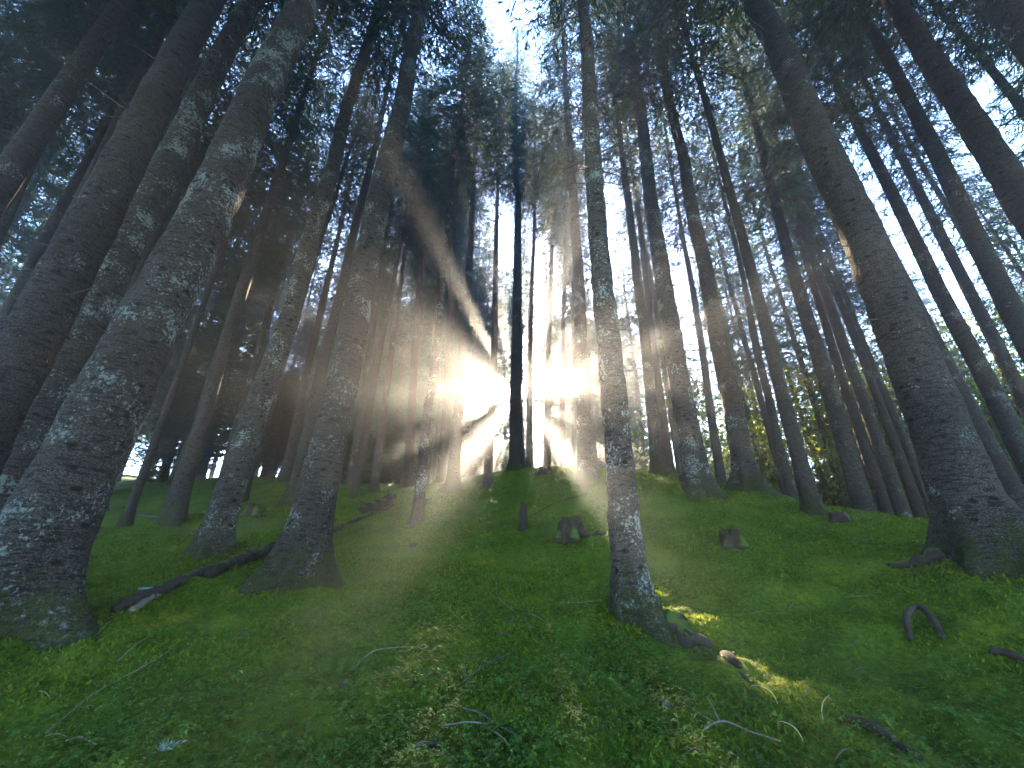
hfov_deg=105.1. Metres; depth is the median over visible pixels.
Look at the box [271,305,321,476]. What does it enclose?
spruce tree
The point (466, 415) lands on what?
spruce tree
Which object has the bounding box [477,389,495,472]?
spruce tree
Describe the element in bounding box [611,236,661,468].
spruce tree
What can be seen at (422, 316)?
spruce tree
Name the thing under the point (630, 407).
spruce tree
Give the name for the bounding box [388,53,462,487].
spruce tree
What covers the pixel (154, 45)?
spruce tree
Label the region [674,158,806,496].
spruce tree
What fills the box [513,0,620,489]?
spruce tree
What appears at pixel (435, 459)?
spruce tree
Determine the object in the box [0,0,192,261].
spruce tree
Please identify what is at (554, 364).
spruce tree
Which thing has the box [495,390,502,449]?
spruce tree
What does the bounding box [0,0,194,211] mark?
spruce tree
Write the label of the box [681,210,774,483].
spruce tree
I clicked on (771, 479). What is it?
spruce tree
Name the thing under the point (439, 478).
spruce tree
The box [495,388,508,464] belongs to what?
spruce tree
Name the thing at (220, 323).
spruce tree
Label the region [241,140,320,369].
spruce tree
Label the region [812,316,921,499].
spruce tree
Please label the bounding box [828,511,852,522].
tree stump
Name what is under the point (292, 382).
spruce tree
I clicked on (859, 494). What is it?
spruce tree
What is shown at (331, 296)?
spruce tree
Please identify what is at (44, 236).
spruce tree
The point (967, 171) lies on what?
spruce tree
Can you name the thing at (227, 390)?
spruce tree
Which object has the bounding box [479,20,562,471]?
spruce tree
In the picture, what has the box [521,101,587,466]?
spruce tree
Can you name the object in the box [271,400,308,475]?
spruce tree
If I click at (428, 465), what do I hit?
spruce tree
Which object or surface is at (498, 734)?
fallen twig
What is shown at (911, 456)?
spruce tree
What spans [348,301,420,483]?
spruce tree
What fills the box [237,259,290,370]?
spruce tree
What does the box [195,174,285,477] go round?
spruce tree
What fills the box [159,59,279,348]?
spruce tree
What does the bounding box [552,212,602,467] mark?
spruce tree
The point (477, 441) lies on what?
spruce tree
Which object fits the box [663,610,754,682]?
tree root
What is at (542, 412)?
spruce tree
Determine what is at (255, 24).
spruce tree
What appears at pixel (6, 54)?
spruce tree
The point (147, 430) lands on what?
spruce tree
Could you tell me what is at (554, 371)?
spruce tree
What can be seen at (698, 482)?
spruce tree
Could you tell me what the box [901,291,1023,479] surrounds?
leafy tree
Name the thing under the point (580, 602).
fallen twig
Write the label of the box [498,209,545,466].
spruce tree
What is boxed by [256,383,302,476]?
spruce tree
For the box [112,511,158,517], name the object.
fallen branch
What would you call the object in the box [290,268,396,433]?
spruce tree
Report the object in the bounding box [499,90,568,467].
spruce tree
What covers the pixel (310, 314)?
spruce tree
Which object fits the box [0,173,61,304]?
spruce tree
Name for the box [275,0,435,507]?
spruce tree
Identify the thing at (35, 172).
spruce tree
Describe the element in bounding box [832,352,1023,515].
leafy tree
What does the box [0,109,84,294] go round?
spruce tree
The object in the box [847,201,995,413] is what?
spruce tree
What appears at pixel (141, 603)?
split wood
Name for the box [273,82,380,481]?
spruce tree
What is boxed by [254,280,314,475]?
spruce tree
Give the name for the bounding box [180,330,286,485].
spruce tree
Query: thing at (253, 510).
tree stump
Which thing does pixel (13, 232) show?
spruce tree
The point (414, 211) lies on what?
spruce tree
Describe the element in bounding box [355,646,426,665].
fallen twig
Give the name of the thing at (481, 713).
fallen twig
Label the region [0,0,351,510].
spruce tree
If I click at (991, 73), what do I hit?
spruce tree
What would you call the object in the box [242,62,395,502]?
spruce tree
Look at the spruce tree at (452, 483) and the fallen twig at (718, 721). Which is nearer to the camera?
the fallen twig at (718, 721)
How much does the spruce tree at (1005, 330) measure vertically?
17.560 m
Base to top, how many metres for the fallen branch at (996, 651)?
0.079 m
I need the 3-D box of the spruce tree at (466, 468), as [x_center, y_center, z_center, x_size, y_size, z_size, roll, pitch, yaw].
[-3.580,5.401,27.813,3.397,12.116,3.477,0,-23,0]
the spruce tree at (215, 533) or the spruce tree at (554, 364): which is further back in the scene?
the spruce tree at (554, 364)
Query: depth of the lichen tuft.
1.45 m
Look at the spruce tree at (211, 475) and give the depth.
30.56 m
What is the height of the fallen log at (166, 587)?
0.311 m
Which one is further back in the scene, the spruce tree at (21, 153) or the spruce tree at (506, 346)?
the spruce tree at (506, 346)
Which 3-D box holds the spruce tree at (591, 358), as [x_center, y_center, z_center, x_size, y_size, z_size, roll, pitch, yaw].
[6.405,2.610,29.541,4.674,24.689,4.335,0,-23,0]
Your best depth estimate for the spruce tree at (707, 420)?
30.48 m
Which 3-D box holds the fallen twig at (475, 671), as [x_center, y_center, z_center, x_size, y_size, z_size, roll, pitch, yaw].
[-0.131,1.693,2.393,0.039,0.061,0.695,-8,-24,19]
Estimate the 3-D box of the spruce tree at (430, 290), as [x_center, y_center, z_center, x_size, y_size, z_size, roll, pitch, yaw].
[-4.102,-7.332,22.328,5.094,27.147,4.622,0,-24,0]
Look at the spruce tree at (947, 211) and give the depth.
13.37 m
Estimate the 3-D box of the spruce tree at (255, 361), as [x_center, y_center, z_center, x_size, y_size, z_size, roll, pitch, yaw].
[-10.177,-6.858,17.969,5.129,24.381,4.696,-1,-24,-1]
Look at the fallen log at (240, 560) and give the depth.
5.13 m
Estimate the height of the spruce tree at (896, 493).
28.375 m
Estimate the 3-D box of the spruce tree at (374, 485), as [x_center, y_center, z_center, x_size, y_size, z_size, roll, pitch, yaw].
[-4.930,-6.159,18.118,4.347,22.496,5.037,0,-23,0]
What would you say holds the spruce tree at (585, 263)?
on the ground
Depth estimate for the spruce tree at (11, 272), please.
22.72 m
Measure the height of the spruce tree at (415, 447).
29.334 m
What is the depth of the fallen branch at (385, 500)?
9.43 m
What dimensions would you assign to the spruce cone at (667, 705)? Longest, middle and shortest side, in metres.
0.055 x 0.038 x 0.037 m
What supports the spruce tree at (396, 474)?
on the ground
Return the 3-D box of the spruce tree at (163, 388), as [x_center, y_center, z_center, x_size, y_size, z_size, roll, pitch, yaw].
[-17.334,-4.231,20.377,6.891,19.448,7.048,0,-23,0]
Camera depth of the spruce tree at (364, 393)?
18.13 m
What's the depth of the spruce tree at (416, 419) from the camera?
26.46 m
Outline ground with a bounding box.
[0,466,1023,767]
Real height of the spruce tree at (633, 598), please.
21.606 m
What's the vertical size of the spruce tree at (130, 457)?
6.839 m
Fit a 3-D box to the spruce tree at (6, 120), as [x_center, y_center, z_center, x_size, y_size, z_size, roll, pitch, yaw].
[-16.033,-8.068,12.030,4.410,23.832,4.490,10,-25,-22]
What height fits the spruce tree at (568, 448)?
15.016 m
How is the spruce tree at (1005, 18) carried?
on the ground
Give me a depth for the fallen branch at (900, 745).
1.67 m
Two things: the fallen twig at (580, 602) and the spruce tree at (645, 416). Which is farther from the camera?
the spruce tree at (645, 416)
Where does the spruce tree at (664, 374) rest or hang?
on the ground
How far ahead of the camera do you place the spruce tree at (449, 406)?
23.21 m
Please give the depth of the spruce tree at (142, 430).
21.19 m
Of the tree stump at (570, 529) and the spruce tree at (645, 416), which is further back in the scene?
the spruce tree at (645, 416)
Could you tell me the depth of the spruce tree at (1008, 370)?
11.59 m
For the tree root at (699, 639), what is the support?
on the ground
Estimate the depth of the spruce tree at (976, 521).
4.40 m
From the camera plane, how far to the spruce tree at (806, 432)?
18.84 m
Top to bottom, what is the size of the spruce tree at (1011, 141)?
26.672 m
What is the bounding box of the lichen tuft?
[152,739,185,753]
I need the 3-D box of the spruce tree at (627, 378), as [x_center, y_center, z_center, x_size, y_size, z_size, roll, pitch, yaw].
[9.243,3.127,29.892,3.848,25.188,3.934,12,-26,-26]
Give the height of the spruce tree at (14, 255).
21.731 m
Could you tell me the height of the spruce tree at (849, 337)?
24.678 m
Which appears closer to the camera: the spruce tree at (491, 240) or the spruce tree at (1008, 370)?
the spruce tree at (1008, 370)
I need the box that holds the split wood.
[128,593,159,613]
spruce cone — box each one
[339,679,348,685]
[662,699,669,707]
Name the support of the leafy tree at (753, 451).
on the ground
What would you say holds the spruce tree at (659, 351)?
on the ground
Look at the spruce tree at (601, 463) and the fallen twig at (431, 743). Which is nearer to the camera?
the fallen twig at (431, 743)
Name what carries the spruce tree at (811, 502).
on the ground
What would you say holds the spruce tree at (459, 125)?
on the ground
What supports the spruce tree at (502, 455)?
on the ground
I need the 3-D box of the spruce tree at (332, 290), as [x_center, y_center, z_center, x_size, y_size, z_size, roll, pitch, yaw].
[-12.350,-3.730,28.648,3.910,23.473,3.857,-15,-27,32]
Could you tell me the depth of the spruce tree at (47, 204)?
15.99 m
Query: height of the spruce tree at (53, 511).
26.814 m
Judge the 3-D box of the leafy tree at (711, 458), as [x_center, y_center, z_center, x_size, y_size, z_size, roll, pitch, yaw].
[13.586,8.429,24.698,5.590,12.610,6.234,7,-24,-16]
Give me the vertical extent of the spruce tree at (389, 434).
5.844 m
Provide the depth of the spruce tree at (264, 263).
15.53 m
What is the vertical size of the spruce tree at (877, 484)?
25.699 m
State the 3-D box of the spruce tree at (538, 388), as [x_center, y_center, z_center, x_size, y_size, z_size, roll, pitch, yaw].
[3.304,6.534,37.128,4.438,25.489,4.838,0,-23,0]
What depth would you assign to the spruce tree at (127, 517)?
12.73 m
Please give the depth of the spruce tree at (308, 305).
27.76 m
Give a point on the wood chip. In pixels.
(140, 588)
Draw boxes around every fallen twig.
[45,647,174,733]
[65,736,96,744]
[118,633,155,660]
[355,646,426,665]
[411,740,436,749]
[442,721,489,726]
[462,651,511,683]
[462,707,519,735]
[490,729,512,752]
[496,584,531,626]
[534,493,586,514]
[560,599,600,602]
[678,695,780,741]
[834,747,853,761]
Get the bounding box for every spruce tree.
[0,0,69,242]
[0,0,71,142]
[0,0,104,192]
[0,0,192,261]
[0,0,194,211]
[0,0,239,327]
[0,0,259,216]
[0,0,342,474]
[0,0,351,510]
[0,0,376,652]
[0,12,76,149]
[0,51,70,254]
[0,67,109,304]
[0,70,115,310]
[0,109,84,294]
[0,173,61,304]
[0,181,67,291]
[0,188,64,291]
[0,225,34,306]
[3,54,75,251]
[5,83,187,282]
[35,0,269,224]
[35,15,209,219]
[106,26,279,511]
[115,22,324,527]
[115,414,151,487]
[117,300,213,481]
[118,2,276,305]
[120,301,197,479]
[122,223,239,470]
[125,392,213,482]
[138,208,247,480]
[140,0,369,191]
[149,259,267,436]
[154,1,373,526]
[155,140,232,335]
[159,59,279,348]
[159,65,333,508]
[160,183,256,470]
[163,115,305,484]
[170,287,264,457]
[171,418,223,476]
[174,291,233,457]
[179,288,218,345]
[180,0,460,561]
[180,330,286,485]
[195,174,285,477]
[208,295,259,477]
[209,233,276,386]
[211,74,348,497]
[234,0,495,596]
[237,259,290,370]
[240,160,320,398]
[240,209,323,365]
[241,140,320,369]
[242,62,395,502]
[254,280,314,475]
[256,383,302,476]
[259,366,300,475]
[270,266,325,475]
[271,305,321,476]
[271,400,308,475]
[272,223,337,384]
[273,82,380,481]
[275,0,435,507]
[282,279,335,409]
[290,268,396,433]
[295,246,409,483]
[304,246,341,369]
[314,245,350,335]
[317,151,386,337]
[341,278,398,482]
[342,95,426,484]
[343,361,377,467]
[343,390,404,482]
[348,79,460,498]
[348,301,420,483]
[350,318,430,483]
[366,96,455,492]
[375,198,431,483]
[383,309,429,482]
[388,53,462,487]
[390,248,450,438]
[398,312,469,450]
[399,165,464,483]
[400,105,482,385]
[405,321,434,464]
[406,0,522,526]
[407,256,464,483]
[410,235,483,482]
[413,443,448,484]
[417,256,505,477]
[423,185,491,453]
[424,155,490,478]
[425,26,522,493]
[427,146,487,482]
[441,198,505,476]
[446,391,480,477]
[456,56,549,490]
[463,366,483,477]
[464,392,486,475]
[465,402,481,464]
[469,216,509,473]
[474,382,508,474]
[474,393,508,473]
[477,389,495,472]
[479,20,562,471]
[489,259,526,448]
[492,0,676,647]
[493,381,525,470]
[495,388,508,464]
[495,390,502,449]
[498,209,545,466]
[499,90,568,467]
[506,409,535,459]
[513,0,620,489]
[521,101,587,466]
[521,247,571,465]
[523,261,571,465]
[524,398,543,465]
[525,350,557,431]
[531,99,587,466]
[533,387,568,466]
[533,388,571,465]
[536,148,612,465]
[540,327,570,439]
[551,239,601,449]
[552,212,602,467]
[552,320,639,467]
[554,400,570,465]
[555,0,729,502]
[565,387,576,465]
[568,287,602,449]
[570,0,670,475]
[580,62,681,473]
[591,294,638,452]
[598,0,787,497]
[598,391,648,469]
[610,178,705,473]
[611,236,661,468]
[613,0,828,515]
[614,289,646,435]
[624,202,699,471]
[625,0,1023,578]
[626,369,648,469]
[630,103,734,483]
[632,237,705,435]
[639,283,721,450]
[670,95,798,498]
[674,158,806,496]
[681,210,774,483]
[681,252,756,460]
[686,1,877,511]
[696,396,724,459]
[697,395,722,455]
[701,232,791,487]
[711,325,789,485]
[718,35,911,516]
[718,198,832,503]
[719,0,1023,510]
[725,131,850,508]
[727,0,1023,262]
[728,97,893,514]
[746,78,926,519]
[751,0,1023,482]
[763,278,919,504]
[765,138,928,515]
[772,217,900,447]
[774,0,1023,363]
[798,255,899,430]
[803,3,1023,420]
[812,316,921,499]
[821,20,1023,323]
[827,227,1023,504]
[845,0,1023,148]
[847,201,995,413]
[868,0,1023,158]
[888,242,1020,426]
[939,0,1023,67]
[943,176,1023,475]
[950,0,1023,165]
[956,161,1023,392]
[986,271,1023,371]
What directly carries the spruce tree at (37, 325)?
on the ground
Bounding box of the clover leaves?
[0,564,1023,767]
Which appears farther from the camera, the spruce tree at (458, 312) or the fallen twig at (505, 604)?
the spruce tree at (458, 312)
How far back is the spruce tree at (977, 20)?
8.88 m
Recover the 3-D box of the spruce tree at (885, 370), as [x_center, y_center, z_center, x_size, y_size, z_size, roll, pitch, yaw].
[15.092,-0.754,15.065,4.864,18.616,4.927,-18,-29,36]
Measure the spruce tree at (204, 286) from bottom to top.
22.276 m
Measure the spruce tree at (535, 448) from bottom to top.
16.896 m
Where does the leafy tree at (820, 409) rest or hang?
on the ground
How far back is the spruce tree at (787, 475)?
15.67 m
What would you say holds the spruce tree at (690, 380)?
on the ground
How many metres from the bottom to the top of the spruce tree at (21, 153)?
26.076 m
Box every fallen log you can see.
[110,564,211,612]
[203,503,394,577]
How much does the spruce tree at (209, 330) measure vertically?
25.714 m
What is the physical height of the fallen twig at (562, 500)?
0.586 m
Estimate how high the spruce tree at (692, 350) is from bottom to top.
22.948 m
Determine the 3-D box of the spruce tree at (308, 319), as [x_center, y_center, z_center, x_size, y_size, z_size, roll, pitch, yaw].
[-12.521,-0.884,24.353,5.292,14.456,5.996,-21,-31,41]
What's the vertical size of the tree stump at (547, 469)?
0.304 m
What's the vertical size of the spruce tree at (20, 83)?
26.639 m
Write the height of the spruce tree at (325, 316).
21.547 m
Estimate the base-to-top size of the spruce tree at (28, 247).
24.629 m
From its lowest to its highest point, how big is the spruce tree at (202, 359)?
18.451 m
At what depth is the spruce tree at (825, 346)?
17.96 m
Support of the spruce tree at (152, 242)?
on the ground
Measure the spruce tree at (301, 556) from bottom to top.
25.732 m
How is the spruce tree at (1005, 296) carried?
on the ground
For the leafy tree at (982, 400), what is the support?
on the ground
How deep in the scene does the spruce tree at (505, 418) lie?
27.58 m
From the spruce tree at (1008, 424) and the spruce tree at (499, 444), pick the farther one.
the spruce tree at (499, 444)
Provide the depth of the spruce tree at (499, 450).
28.88 m
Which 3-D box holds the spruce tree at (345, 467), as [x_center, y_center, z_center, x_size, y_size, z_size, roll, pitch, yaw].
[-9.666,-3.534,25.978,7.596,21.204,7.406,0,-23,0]
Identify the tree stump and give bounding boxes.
[239,500,267,517]
[518,501,528,531]
[537,465,552,474]
[553,514,605,541]
[719,523,749,549]
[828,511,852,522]
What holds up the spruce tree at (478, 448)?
on the ground
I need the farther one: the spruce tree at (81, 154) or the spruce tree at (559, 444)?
the spruce tree at (559, 444)
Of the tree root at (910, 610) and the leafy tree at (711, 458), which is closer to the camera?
the tree root at (910, 610)
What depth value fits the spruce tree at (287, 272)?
27.30 m
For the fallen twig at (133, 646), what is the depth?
2.40 m
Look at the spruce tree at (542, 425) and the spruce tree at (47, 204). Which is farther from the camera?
the spruce tree at (542, 425)
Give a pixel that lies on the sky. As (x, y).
(494, 11)
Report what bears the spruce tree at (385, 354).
on the ground
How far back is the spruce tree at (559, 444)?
31.33 m
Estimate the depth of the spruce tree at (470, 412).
33.39 m
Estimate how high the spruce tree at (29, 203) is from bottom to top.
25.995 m
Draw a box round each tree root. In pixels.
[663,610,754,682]
[684,629,713,648]
[720,650,741,667]
[887,547,944,568]
[902,603,947,640]
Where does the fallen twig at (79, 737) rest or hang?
on the ground
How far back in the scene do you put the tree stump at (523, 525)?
6.82 m
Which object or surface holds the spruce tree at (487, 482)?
on the ground
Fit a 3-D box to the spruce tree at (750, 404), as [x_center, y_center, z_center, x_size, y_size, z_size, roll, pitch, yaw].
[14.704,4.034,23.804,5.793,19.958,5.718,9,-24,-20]
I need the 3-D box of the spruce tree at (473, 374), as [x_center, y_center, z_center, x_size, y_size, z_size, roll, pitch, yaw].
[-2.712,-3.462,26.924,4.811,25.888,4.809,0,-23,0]
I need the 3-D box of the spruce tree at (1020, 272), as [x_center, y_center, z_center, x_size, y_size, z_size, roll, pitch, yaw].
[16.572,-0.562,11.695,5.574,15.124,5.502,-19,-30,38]
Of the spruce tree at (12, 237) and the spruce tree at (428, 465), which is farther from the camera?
the spruce tree at (428, 465)
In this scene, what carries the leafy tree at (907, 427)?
on the ground
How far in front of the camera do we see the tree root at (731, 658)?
2.43 m
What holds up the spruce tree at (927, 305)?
on the ground
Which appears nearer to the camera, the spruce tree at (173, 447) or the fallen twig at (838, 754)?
the fallen twig at (838, 754)
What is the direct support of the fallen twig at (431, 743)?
on the ground
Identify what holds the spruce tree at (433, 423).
on the ground
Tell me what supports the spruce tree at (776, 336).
on the ground
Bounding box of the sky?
[0,0,1023,480]
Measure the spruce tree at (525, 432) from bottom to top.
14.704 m
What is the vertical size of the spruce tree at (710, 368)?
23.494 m
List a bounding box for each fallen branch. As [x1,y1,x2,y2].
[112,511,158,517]
[356,491,396,513]
[845,716,923,760]
[988,645,1023,662]
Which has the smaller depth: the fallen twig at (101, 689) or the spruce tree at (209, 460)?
the fallen twig at (101, 689)
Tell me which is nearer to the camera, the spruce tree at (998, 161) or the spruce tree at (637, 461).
the spruce tree at (998, 161)
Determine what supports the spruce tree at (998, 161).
on the ground
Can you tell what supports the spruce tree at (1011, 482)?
on the ground
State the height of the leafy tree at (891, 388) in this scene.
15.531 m
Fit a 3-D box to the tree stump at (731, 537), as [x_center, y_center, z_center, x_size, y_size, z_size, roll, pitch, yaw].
[3.053,2.120,5.444,0.347,0.344,0.349,-5,-23,12]
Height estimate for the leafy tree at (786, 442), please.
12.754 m
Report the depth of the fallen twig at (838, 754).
1.51 m
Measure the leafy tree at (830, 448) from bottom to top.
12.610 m
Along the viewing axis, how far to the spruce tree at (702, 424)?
28.16 m
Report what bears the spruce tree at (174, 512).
on the ground
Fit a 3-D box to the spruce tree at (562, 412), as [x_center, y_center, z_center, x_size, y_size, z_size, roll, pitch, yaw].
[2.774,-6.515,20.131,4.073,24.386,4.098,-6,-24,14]
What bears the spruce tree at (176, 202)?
on the ground
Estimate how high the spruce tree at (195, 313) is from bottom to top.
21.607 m
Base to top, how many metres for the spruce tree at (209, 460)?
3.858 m
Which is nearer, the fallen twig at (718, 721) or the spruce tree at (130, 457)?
the fallen twig at (718, 721)
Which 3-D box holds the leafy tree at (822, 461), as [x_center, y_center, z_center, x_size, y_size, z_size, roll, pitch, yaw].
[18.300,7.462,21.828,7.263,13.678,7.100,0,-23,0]
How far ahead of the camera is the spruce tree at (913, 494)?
14.15 m
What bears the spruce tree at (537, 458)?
on the ground
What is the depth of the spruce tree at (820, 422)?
18.90 m
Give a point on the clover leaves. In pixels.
(408, 751)
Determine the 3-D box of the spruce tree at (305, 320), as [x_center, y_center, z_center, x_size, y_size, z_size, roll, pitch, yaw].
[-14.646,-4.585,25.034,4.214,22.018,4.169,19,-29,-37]
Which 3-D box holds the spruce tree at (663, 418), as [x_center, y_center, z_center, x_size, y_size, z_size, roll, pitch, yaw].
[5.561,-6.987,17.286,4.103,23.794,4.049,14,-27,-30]
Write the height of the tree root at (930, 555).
0.312 m
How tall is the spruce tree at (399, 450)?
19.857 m
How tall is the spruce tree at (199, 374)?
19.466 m
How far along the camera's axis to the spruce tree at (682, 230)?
16.03 m
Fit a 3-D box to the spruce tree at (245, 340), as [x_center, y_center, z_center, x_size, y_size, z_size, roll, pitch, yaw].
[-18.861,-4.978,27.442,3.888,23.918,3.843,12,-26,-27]
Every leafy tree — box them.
[630,366,775,481]
[704,404,790,492]
[707,444,727,473]
[714,347,892,506]
[752,399,856,504]
[778,361,928,518]
[782,407,837,496]
[829,318,988,485]
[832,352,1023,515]
[889,391,994,452]
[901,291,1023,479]
[961,353,1023,481]
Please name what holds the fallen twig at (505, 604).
on the ground
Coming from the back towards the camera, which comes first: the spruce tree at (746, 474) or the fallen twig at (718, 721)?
the spruce tree at (746, 474)
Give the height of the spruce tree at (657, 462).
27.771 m
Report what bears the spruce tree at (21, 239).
on the ground
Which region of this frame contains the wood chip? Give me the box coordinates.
[138,587,152,589]
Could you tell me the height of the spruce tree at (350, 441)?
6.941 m
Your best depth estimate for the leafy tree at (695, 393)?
18.64 m
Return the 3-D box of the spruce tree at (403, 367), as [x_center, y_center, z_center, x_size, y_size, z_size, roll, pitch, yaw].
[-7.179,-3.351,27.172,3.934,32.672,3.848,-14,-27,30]
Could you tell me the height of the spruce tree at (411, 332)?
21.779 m
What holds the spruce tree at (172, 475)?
on the ground
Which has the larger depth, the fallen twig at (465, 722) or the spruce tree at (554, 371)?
the spruce tree at (554, 371)
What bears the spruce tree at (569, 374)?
on the ground

